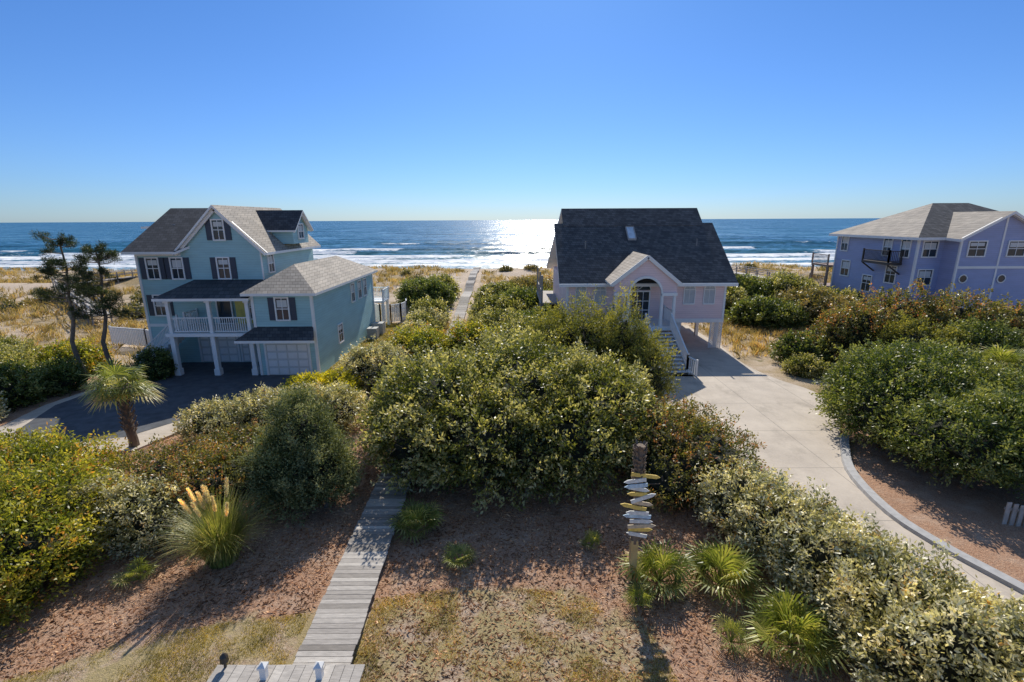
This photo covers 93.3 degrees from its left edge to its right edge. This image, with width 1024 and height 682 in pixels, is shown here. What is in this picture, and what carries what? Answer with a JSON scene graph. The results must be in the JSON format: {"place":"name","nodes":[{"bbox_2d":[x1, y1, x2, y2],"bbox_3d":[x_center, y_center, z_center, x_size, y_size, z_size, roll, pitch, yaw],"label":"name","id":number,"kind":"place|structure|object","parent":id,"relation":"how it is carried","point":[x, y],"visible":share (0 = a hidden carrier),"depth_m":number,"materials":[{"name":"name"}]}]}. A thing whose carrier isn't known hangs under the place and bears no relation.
{"place":"outdoors","nodes":[
{"label":"outdoors","id":0,"kind":"place"},
{"bbox_2d":[13,362,304,440],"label":"asphalt driveway","id":1,"kind":"structure","parent":0,"point":[197,381],"depth_m":25.99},
{"bbox_2d":[4,322,678,681],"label":"lawn grass","id":2,"kind":"structure","parent":0,"point":[260,636],"depth_m":11.13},
{"bbox_2d":[0,218,879,270],"bbox_3d":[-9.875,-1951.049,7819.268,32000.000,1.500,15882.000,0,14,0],"label":"ocean water","id":3,"kind":"structure","parent":0,"point":[482,244],"depth_m":310.25,"materials":[{"name":"liquid"}]},
{"bbox_2d":[0,264,1023,681],"bbox_3d":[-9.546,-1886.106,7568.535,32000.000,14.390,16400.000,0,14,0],"label":"ground","id":4,"kind":"structure","parent":0,"point":[966,520],"depth_m":12.94,"materials":[{"name":"sand"}]},
{"bbox_2d":[0,342,40,374],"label":"green shrub","id":5,"kind":"object","parent":4,"relation":"on","point":[11,353],"visible":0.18,"depth_m":27.97,"materials":[{"name":"green plant"}]},
{"bbox_2d":[0,334,44,363],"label":"green shrub","id":6,"kind":"object","parent":4,"relation":"on","point":[16,343],"visible":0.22,"depth_m":30.71,"materials":[{"name":"green plant"}]},
{"bbox_2d":[0,355,63,413],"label":"green shrub","id":7,"kind":"object","parent":4,"relation":"on","point":[17,385],"visible":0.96,"depth_m":25.56,"materials":[{"name":"green plant"}]},
{"bbox_2d":[26,354,95,396],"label":"green shrub","id":8,"kind":"object","parent":4,"relation":"on","point":[67,376],"visible":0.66,"depth_m":27.52,"materials":[{"name":"green plant"}]},
{"bbox_2d":[0,417,134,637],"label":"yellow green shrub","id":9,"kind":"object","parent":4,"relation":"on","point":[40,539],"visible":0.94,"depth_m":13.28,"materials":[{"name":"green plant"}]},
{"bbox_2d":[27,230,112,371],"bbox_3d":[-25.913,-1.938,28.481,3.291,9.178,3.305,10,17,34],"label":"pine tree","id":10,"kind":"object","parent":4,"relation":"on","point":[49,270],"visible":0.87,"depth_m":27.66,"materials":[{"name":"green plant"}]},
{"bbox_2d":[29,336,114,374],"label":"green shrub","id":11,"kind":"object","parent":4,"relation":"on","point":[92,357],"visible":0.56,"depth_m":30.73,"materials":[{"name":"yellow plant"}]},
{"bbox_2d":[65,240,130,367],"bbox_3d":[-24.608,-1.746,29.039,3.576,8.553,3.130,8,16,31],"label":"pine tree","id":12,"kind":"object","parent":4,"relation":"on","point":[99,256],"visible":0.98,"depth_m":28.44,"materials":[{"name":"green plant"}]},
{"bbox_2d":[76,357,165,447],"bbox_3d":[-16.422,2.662,20.343,3.099,4.120,3.274,0,14,0],"label":"sabal palm tree","id":13,"kind":"object","parent":4,"relation":"on","point":[123,397],"visible":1,"depth_m":20.12,"materials":[{"name":"green plant"}]},
{"bbox_2d":[108,326,150,346],"bbox_3d":[-28.420,-0.224,36.970,6.644,1.500,0.567,6,15,22],"label":"white picket fence","id":14,"kind":"object","parent":4,"relation":"on","point":[129,336],"visible":0.56,"depth_m":37.43,"materials":[{"name":"paint"}]},
{"bbox_2d":[49,468,210,563],"bbox_3d":[-11.713,5.104,14.786,4.540,2.385,3.053,0,14,0],"label":"elaeagnus shrub","id":15,"kind":"object","parent":4,"relation":"on","point":[137,517],"visible":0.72,"depth_m":14.17,"materials":[{"name":"green plant"}]},
{"bbox_2d":[128,343,177,380],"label":"dark shrub","id":16,"kind":"object","parent":4,"relation":"on","point":[159,362],"visible":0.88,"depth_m":29.40,"materials":[{"name":"green plant"}]},
{"bbox_2d":[0,376,321,453],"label":"concrete apron","id":17,"kind":"object","parent":4,"relation":"on","point":[25,419],"visible":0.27,"depth_m":22.52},
{"bbox_2d":[136,312,192,359],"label":"entry stairs","id":18,"kind":"structure","parent":4,"relation":"on","point":[166,345],"depth_m":31.15,"materials":[{"name":"white paint"}]},
{"bbox_2d":[87,417,275,531],"bbox_3d":[-11.286,4.524,17.235,6.823,2.718,6.115,0,14,0],"label":"autumn shrub","id":19,"kind":"object","parent":4,"relation":"on","point":[205,462],"visible":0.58,"depth_m":16.17,"materials":[{"name":"green plant"}]},
{"bbox_2d":[148,478,279,568],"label":"pampas grass","id":20,"kind":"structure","parent":4,"relation":"on","point":[214,535],"depth_m":13.53,"materials":[{"name":"green plant"}]},
{"bbox_2d":[137,212,374,374],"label":"walls","id":21,"kind":"structure","parent":4,"relation":"on","point":[334,308],"depth_m":32.05,"materials":[{"name":"teal"}]},
{"bbox_2d":[138,257,165,279],"bbox_3d":[-23.574,-4.756,31.723,1.660,1.480,0.090,0,14,0],"label":"window","id":22,"kind":"structure","parent":21,"relation":"attached to","point":[152,268],"depth_m":31.72,"materials":[{"name":"white paint"}]},
{"bbox_2d":[146,294,174,315],"bbox_3d":[-23.512,-2.380,32.320,1.660,1.480,0.090,0,14,0],"label":"window","id":23,"kind":"structure","parent":21,"relation":"attached to","point":[156,308],"depth_m":32.36,"materials":[{"name":"white paint"}]},
{"bbox_2d":[121,208,207,254],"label":"roof front slope","id":24,"kind":"structure","parent":21,"relation":"on","point":[162,234],"depth_m":32.53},
{"bbox_2d":[163,257,191,279],"bbox_3d":[-21.974,-4.764,31.723,1.660,1.480,0.090,0,14,0],"label":"window","id":25,"kind":"structure","parent":21,"relation":"attached to","point":[177,268],"depth_m":31.72,"materials":[{"name":"white paint"}]},
{"bbox_2d":[205,219,231,240],"bbox_3d":[-18.936,-7.155,31.126,1.600,1.380,0.090,0,14,0],"label":"window","id":26,"kind":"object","parent":21,"relation":"attached to","point":[218,229],"depth_m":31.14,"materials":[{"name":"white paint"}]},
{"bbox_2d":[197,337,241,361],"bbox_3d":[-19.998,0.354,33.021,2.740,2.220,0.072,0,14,0],"label":"garage door under porch","id":27,"kind":"structure","parent":21,"relation":"attached to","point":[229,350],"depth_m":33.08,"materials":[{"name":"white paint"}]},
{"bbox_2d":[209,257,237,279],"bbox_3d":[-18.924,-4.779,31.723,1.660,1.480,0.090,0,14,0],"label":"window","id":28,"kind":"structure","parent":21,"relation":"attached to","point":[223,268],"depth_m":31.72,"materials":[{"name":"white paint"}]},
{"bbox_2d":[134,208,375,375],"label":"white trim and porch","id":29,"kind":"structure","parent":21,"relation":"attached to","point":[212,330],"depth_m":30.05,"materials":[{"name":"paint"}]},
{"bbox_2d":[151,279,265,301],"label":"porch roof","id":30,"kind":"structure","parent":29,"relation":"on","point":[212,290],"depth_m":30.01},
{"bbox_2d":[215,301,234,323],"bbox_3d":[-19.211,-2.183,32.272,1.080,2.180,0.090,0,14,0],"label":"front door","id":31,"kind":"structure","parent":29,"relation":"attached to","point":[224,308],"depth_m":32.33,"materials":[{"name":"white paint"}]},
{"bbox_2d":[211,205,320,254],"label":"roof gable","id":32,"kind":"structure","parent":21,"relation":"on","point":[247,221],"depth_m":32.83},
{"bbox_2d":[234,326,314,343],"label":"garage pent roof","id":33,"kind":"structure","parent":21,"relation":"attached to","point":[264,335],"depth_m":29.14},
{"bbox_2d":[240,264,314,295],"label":"wing roof front","id":34,"kind":"structure","parent":21,"relation":"attached to","point":[290,281],"depth_m":29.38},
{"bbox_2d":[256,210,302,231],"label":"dormer front slope","id":35,"kind":"structure","parent":21,"relation":"on","point":[280,220],"depth_m":34.65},
{"bbox_2d":[267,297,296,320],"bbox_3d":[-13.960,-1.940,29.349,1.660,1.480,0.090,0,14,0],"label":"window wing","id":36,"kind":"structure","parent":21,"relation":"attached to","point":[281,308],"depth_m":29.35,"materials":[{"name":"white paint"}]},
{"bbox_2d":[263,343,312,374],"bbox_3d":[-13.945,1.079,30.117,2.840,2.170,0.072,0,14,0],"label":"garage door","id":37,"kind":"structure","parent":21,"relation":"attached to","point":[287,358],"depth_m":30.13,"materials":[{"name":"white paint"}]},
{"bbox_2d":[294,256,377,295],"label":"wing roof","id":38,"kind":"structure","parent":21,"relation":"attached to","point":[322,275],"depth_m":34.16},
{"bbox_2d":[170,379,371,446],"bbox_3d":[-10.854,3.252,22.361,8.884,2.632,4.021,-4,15,-13],"label":"elaeagnus hedge","id":39,"kind":"object","parent":4,"relation":"on","point":[236,410],"visible":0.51,"depth_m":21.67,"materials":[{"name":"green plant"}]},
{"bbox_2d":[229,379,366,528],"bbox_3d":[-7.215,3.455,16.537,4.619,4.563,4.269,0,14,0],"label":"cedar tree","id":40,"kind":"object","parent":4,"relation":"on","point":[305,457],"visible":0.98,"depth_m":15.76,"materials":[{"name":"green plant"}]},
{"bbox_2d":[278,365,366,397],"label":"flowering shrub","id":41,"kind":"object","parent":4,"relation":"on","point":[326,379],"visible":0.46,"depth_m":26.48,"materials":[{"name":"yellow plant"}]},
{"bbox_2d":[207,267,480,681],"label":"wooden boardwalk","id":42,"kind":"structure","parent":4,"relation":"on","point":[332,638],"depth_m":11.99,"materials":[{"name":"grey wood"}]},
{"bbox_2d":[335,336,409,392],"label":"round shrub","id":43,"kind":"object","parent":4,"relation":"on","point":[363,362],"visible":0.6,"depth_m":27.67,"materials":[{"name":"green plant"}]},
{"bbox_2d":[373,286,389,328],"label":"deck","id":44,"kind":"structure","parent":4,"relation":"on","point":[383,298],"depth_m":43.84,"materials":[{"name":"white paint"}]},
{"bbox_2d":[375,298,407,322],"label":"white picket fence","id":45,"kind":"object","parent":4,"relation":"on","point":[402,311],"visible":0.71,"depth_m":45.83,"materials":[{"name":"paint"}]},
{"bbox_2d":[0,261,831,373],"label":"dune grass","id":46,"kind":"structure","parent":4,"relation":"on","point":[756,349],"depth_m":46.17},
{"bbox_2d":[0,262,832,319],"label":"dune scrub","id":47,"kind":"object","parent":4,"relation":"on","point":[136,309],"visible":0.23,"depth_m":53.70,"materials":[{"name":"green plant"}]},
{"bbox_2d":[384,320,457,370],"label":"yellow green shrub","id":48,"kind":"object","parent":4,"relation":"on","point":[407,340],"visible":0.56,"depth_m":31.38,"materials":[{"name":"green plant"}]},
{"bbox_2d":[400,311,444,334],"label":"round shrub","id":49,"kind":"object","parent":4,"relation":"on","point":[428,318],"visible":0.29,"depth_m":39.24,"materials":[{"name":"green plant"}]},
{"bbox_2d":[393,274,457,308],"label":"green shrub","id":50,"kind":"object","parent":4,"relation":"on","point":[410,290],"visible":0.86,"depth_m":51.94,"materials":[{"name":"green plant"}]},
{"bbox_2d":[406,293,453,324],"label":"round shrub","id":51,"kind":"object","parent":4,"relation":"on","point":[424,302],"visible":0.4,"depth_m":45.18,"materials":[{"name":"green plant"}]},
{"bbox_2d":[0,437,892,681],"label":"pine straw mulch","id":52,"kind":"object","parent":4,"relation":"on","point":[400,627],"visible":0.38,"depth_m":12.59,"materials":[{"name":"plant"}]},
{"bbox_2d":[105,556,160,588],"bbox_3d":[-10.245,6.191,13.075,1.273,0.670,1.026,-10,17,-34],"label":"dwarf palmetto","id":53,"kind":"object","parent":52,"relation":"on","point":[138,568],"visible":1,"depth_m":13.10,"materials":[{"name":"green plant"}]},
{"bbox_2d":[387,497,446,545],"bbox_3d":[-2.978,5.466,15.170,1.967,1.084,1.926,-9,17,-31],"label":"dwarf palmetto","id":54,"kind":"object","parent":52,"relation":"on","point":[411,513],"visible":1,"depth_m":15.04,"materials":[{"name":"green plant"}]},
{"bbox_2d":[440,540,477,569],"bbox_3d":[-1.495,6.054,13.655,1.164,0.573,1.213,0,14,0],"label":"dwarf palmetto","id":55,"kind":"object","parent":52,"relation":"on","point":[461,560],"visible":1,"depth_m":13.74,"materials":[{"name":"green plant"}]},
{"bbox_2d":[709,612,758,661],"bbox_3d":[5.010,6.653,11.054,1.041,0.717,1.230,-9,17,-31],"label":"dwarf palmetto","id":56,"kind":"object","parent":52,"relation":"on","point":[737,628],"visible":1,"depth_m":11.03,"materials":[{"name":"green plant"}]},
{"bbox_2d":[438,319,507,363],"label":"yellow green shrub","id":57,"kind":"object","parent":4,"relation":"on","point":[458,333],"visible":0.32,"depth_m":31.85,"materials":[{"name":"green plant"}]},
{"bbox_2d":[460,305,528,329],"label":"seaside shrub","id":58,"kind":"object","parent":4,"relation":"on","point":[489,316],"visible":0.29,"depth_m":39.42,"materials":[{"name":"green plant"}]},
{"bbox_2d":[465,291,530,319],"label":"seaside shrub","id":59,"kind":"object","parent":4,"relation":"on","point":[490,301],"visible":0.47,"depth_m":45.72,"materials":[{"name":"green plant"}]},
{"bbox_2d":[471,280,528,302],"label":"seaside shrub","id":60,"kind":"object","parent":4,"relation":"on","point":[492,287],"visible":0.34,"depth_m":52.55,"materials":[{"name":"green plant"}]},
{"bbox_2d":[344,319,670,516],"bbox_3d":[-0.105,2.063,20.918,13.312,5.223,12.778,0,14,0],"label":"wax myrtle tree","id":61,"kind":"object","parent":4,"relation":"on","point":[473,413],"visible":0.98,"depth_m":17.32,"materials":[{"name":"green plant"}]},
{"bbox_2d":[486,311,551,355],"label":"seaside shrub","id":62,"kind":"object","parent":4,"relation":"on","point":[521,321],"visible":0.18,"depth_m":33.44,"materials":[{"name":"green plant"}]},
{"bbox_2d":[499,284,554,313],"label":"seaside shrub","id":63,"kind":"object","parent":4,"relation":"on","point":[531,299],"visible":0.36,"depth_m":47.14,"materials":[{"name":"green plant"}]},
{"bbox_2d":[501,275,552,290],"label":"seaside shrub","id":64,"kind":"object","parent":4,"relation":"on","point":[526,281],"visible":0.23,"depth_m":54.09,"materials":[{"name":"green plant"}]},
{"bbox_2d":[536,268,558,310],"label":"side deck","id":65,"kind":"structure","parent":4,"relation":"on","point":[543,296],"depth_m":42.82,"materials":[{"name":"white wood"}]},
{"bbox_2d":[519,280,683,405],"bbox_3d":[4.393,-0.052,26.137,9.749,6.561,6.169,5,15,18],"label":"shrub","id":66,"kind":"object","parent":4,"relation":"on","point":[620,336],"visible":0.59,"depth_m":24.98,"materials":[{"name":"green plant"}]},
{"bbox_2d":[555,304,665,343],"bbox_3d":[9.791,-1.708,40.981,11.500,2.250,8.300,0,14,0],"label":"under house storage","id":67,"kind":"object","parent":4,"relation":"on","point":[630,331],"visible":0.04,"depth_m":37.06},
{"bbox_2d":[553,265,724,318],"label":"walls","id":68,"kind":"structure","parent":67,"relation":"on","point":[698,309],"depth_m":35.46,"materials":[{"name":"pink"}]},
{"bbox_2d":[561,208,702,226],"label":"roof","id":69,"kind":"structure","parent":68,"relation":"on","point":[575,217],"depth_m":38.86,"materials":[{"name":"grey"}]},
{"bbox_2d":[621,577,657,613],"bbox_3d":[3.162,6.388,12.154,0.957,0.630,0.946,8,16,29],"label":"dwarf palmetto","id":70,"kind":"object","parent":4,"relation":"on","point":[637,590],"visible":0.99,"depth_m":12.13,"materials":[{"name":"green plant"}]},
{"bbox_2d":[621,439,659,582],"bbox_3d":[3.254,4.560,12.580,0.976,4.193,0.384,0,14,0],"label":"direction signpost","id":71,"kind":"object","parent":4,"relation":"on","point":[639,476],"visible":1,"depth_m":12.33,"materials":[{"name":"multicoloured wood"}]},
{"bbox_2d":[559,255,738,376],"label":"white trim porch stairs","id":72,"kind":"structure","parent":4,"relation":"on","point":[670,322],"depth_m":33.33,"materials":[{"name":"paint"}]},
{"bbox_2d":[605,251,648,285],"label":"portico roof","id":73,"kind":"structure","parent":72,"relation":"on","point":[632,259],"depth_m":33.80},
{"bbox_2d":[623,291,650,319],"bbox_3d":[9.137,-2.592,35.381,1.880,2.180,0.090,0,14,0],"label":"entry door","id":74,"kind":"structure","parent":72,"relation":"on","point":[643,298],"depth_m":35.35,"materials":[{"name":"white paint"}]},
{"bbox_2d":[554,223,737,283],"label":"roof","id":75,"kind":"structure","parent":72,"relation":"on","point":[679,254],"depth_m":36.45,"materials":[{"name":"grey"}]},
{"bbox_2d":[616,536,697,608],"bbox_3d":[3.842,5.938,12.885,1.990,1.288,2.301,-11,18,-36],"label":"dwarf palmetto","id":76,"kind":"object","parent":4,"relation":"on","point":[669,561],"visible":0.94,"depth_m":12.74,"materials":[{"name":"green plant"}]},
{"bbox_2d":[601,393,772,516],"bbox_3d":[6.227,3.743,18.460,6.210,3.274,7.202,0,14,0],"label":"red tip shrub","id":77,"kind":"object","parent":4,"relation":"on","point":[687,445],"visible":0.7,"depth_m":17.02,"materials":[{"name":"green plant"}]},
{"bbox_2d":[665,325,721,346],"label":"carport slab","id":78,"kind":"structure","parent":4,"relation":"on","point":[690,338],"depth_m":39.12,"materials":[{"name":"concrete"}]},
{"bbox_2d":[679,536,775,613],"bbox_3d":[5.562,5.960,12.724,2.346,1.264,2.625,0,14,0],"label":"dwarf palmetto","id":79,"kind":"object","parent":4,"relation":"on","point":[708,557],"visible":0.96,"depth_m":12.60,"materials":[{"name":"green plant"}]},
{"bbox_2d":[724,286,748,313],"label":"seaside shrub","id":80,"kind":"object","parent":4,"relation":"on","point":[732,295],"visible":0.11,"depth_m":48.17,"materials":[{"name":"green plant"}]},
{"bbox_2d":[734,271,780,298],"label":"seaside shrub","id":81,"kind":"object","parent":4,"relation":"on","point":[750,288],"visible":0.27,"depth_m":50.22,"materials":[{"name":"green plant"}]},
{"bbox_2d":[724,293,816,330],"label":"seaside shrub","id":82,"kind":"object","parent":4,"relation":"on","point":[758,310],"visible":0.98,"depth_m":42.39,"materials":[{"name":"green plant"}]},
{"bbox_2d":[744,268,818,296],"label":"seaside shrub","id":83,"kind":"object","parent":4,"relation":"on","point":[785,279],"visible":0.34,"depth_m":49.98,"materials":[{"name":"green plant"}]},
{"bbox_2d":[739,583,858,681],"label":"dwarf palmetto","id":84,"kind":"object","parent":4,"relation":"on","point":[798,619],"visible":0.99,"depth_m":10.68,"materials":[{"name":"green plant"}]},
{"bbox_2d":[765,328,836,366],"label":"green shrub","id":85,"kind":"object","parent":4,"relation":"on","point":[790,344],"visible":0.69,"depth_m":32.15,"materials":[{"name":"green plant"}]},
{"bbox_2d":[779,352,832,378],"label":"green shrub","id":86,"kind":"object","parent":4,"relation":"on","point":[810,365],"visible":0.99,"depth_m":29.70,"materials":[{"name":"green plant"}]},
{"bbox_2d":[768,281,855,327],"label":"seaside shrub","id":87,"kind":"object","parent":4,"relation":"on","point":[812,300],"visible":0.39,"depth_m":43.15,"materials":[{"name":"green plant"}]},
{"bbox_2d":[809,252,832,286],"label":"deck","id":88,"kind":"structure","parent":4,"relation":"on","point":[827,264],"depth_m":51.01,"materials":[{"name":"grey wood"}]},
{"bbox_2d":[688,450,1023,681],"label":"elaeagnus hedge","id":89,"kind":"object","parent":4,"relation":"on","point":[911,624],"visible":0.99,"depth_m":10.68,"materials":[{"name":"green plant"}]},
{"bbox_2d":[803,292,908,364],"bbox_3d":[22.900,-0.730,31.749,5.362,5.383,6.278,-11,18,-37],"label":"shrub","id":90,"kind":"object","parent":4,"relation":"on","point":[845,329],"visible":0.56,"depth_m":31.12,"materials":[{"name":"green plant"}]},
{"bbox_2d":[840,278,967,338],"bbox_3d":[26.303,-1.224,32.677,7.790,6.282,6.405,0,14,0],"label":"shrub","id":91,"kind":"object","parent":4,"relation":"on","point":[903,305],"visible":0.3,"depth_m":31.60,"materials":[{"name":"green plant"}]},
{"bbox_2d":[809,334,1011,453],"bbox_3d":[17.754,2.000,21.917,10.084,4.532,6.918,-7,16,-26],"label":"shrub","id":92,"kind":"object","parent":4,"relation":"on","point":[864,391],"visible":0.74,"depth_m":20.57,"materials":[{"name":"green plant"}]},
{"bbox_2d":[858,310,974,368],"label":"pine shrub","id":93,"kind":"object","parent":4,"relation":"on","point":[910,329],"visible":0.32,"depth_m":28.89,"materials":[{"name":"green plant"}]},
{"bbox_2d":[831,216,1023,316],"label":"walls","id":94,"kind":"structure","parent":4,"relation":"on","point":[942,264],"depth_m":39.02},
{"bbox_2d":[829,203,932,239],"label":"roof","id":95,"kind":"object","parent":94,"relation":"on","point":[907,225],"visible":1,"depth_m":43.33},
{"bbox_2d":[861,248,903,274],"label":"balcony","id":96,"kind":"structure","parent":94,"relation":"attached to","point":[888,262],"depth_m":41.56,"materials":[{"name":"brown wood"}]},
{"bbox_2d":[830,214,1023,308],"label":"white trim","id":97,"kind":"structure","parent":94,"relation":"attached to","point":[956,267],"depth_m":38.25,"materials":[{"name":"paint"}]},
{"bbox_2d":[918,203,996,239],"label":"roof front hip","id":98,"kind":"object","parent":94,"relation":"on","point":[936,225],"visible":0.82,"depth_m":41.22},
{"bbox_2d":[966,240,988,256],"bbox_3d":[36.464,-7.225,37.881,1.480,1.280,0.090,0,14,0],"label":"window top","id":99,"kind":"structure","parent":94,"relation":"attached to","point":[976,248],"depth_m":37.88,"materials":[{"name":"white paint"}]},
{"bbox_2d":[946,211,1015,241],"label":"roof gable","id":100,"kind":"structure","parent":94,"relation":"on","point":[962,224],"depth_m":38.32,"materials":[{"name":"grey"}]},
{"bbox_2d":[840,434,1023,594],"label":"driveway curb","id":101,"kind":"structure","parent":4,"relation":"on","point":[871,495],"depth_m":14.95,"materials":[{"name":"concrete"}]},
{"bbox_2d":[864,353,1023,498],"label":"shrub","id":102,"kind":"object","parent":4,"relation":"on","point":[987,443],"visible":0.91,"depth_m":16.94,"materials":[{"name":"green plant"}]},
{"bbox_2d":[908,282,1023,334],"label":"shrub","id":103,"kind":"object","parent":4,"relation":"on","point":[968,310],"visible":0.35,"depth_m":30.93,"materials":[{"name":"green plant"}]},
{"bbox_2d":[931,313,1023,387],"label":"pine shrub","id":104,"kind":"object","parent":4,"relation":"on","point":[978,334],"visible":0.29,"depth_m":28.15,"materials":[{"name":"green plant"}]},
{"bbox_2d":[970,341,1023,386],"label":"fan palm","id":105,"kind":"object","parent":4,"relation":"on","point":[1002,355],"visible":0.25,"depth_m":25.27,"materials":[{"name":"green plant"}]},
{"bbox_2d":[973,292,1023,340],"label":"shrub","id":106,"kind":"object","parent":4,"relation":"on","point":[1019,306],"visible":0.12,"depth_m":30.81,"materials":[{"name":"green plant"}]},
{"bbox_2d":[1001,502,1023,527],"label":"wooden fence","id":107,"kind":"object","parent":4,"relation":"on","point":[1014,509],"visible":1,"depth_m":15.26,"materials":[{"name":"grey wood"}]},
{"bbox_2d":[0,0,1023,222],"label":"sky","id":108,"kind":"structure","parent":0,"point":[111,110],"materials":[{"name":"blue"}]},
{"bbox_2d":[614,259,677,292],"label":"portico gable","id":109,"kind":"structure","parent":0,"point":[648,267],"depth_m":32.81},
{"bbox_2d":[661,347,1023,611],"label":"concrete driveway","id":110,"kind":"structure","parent":0,"point":[798,439],"depth_m":22.41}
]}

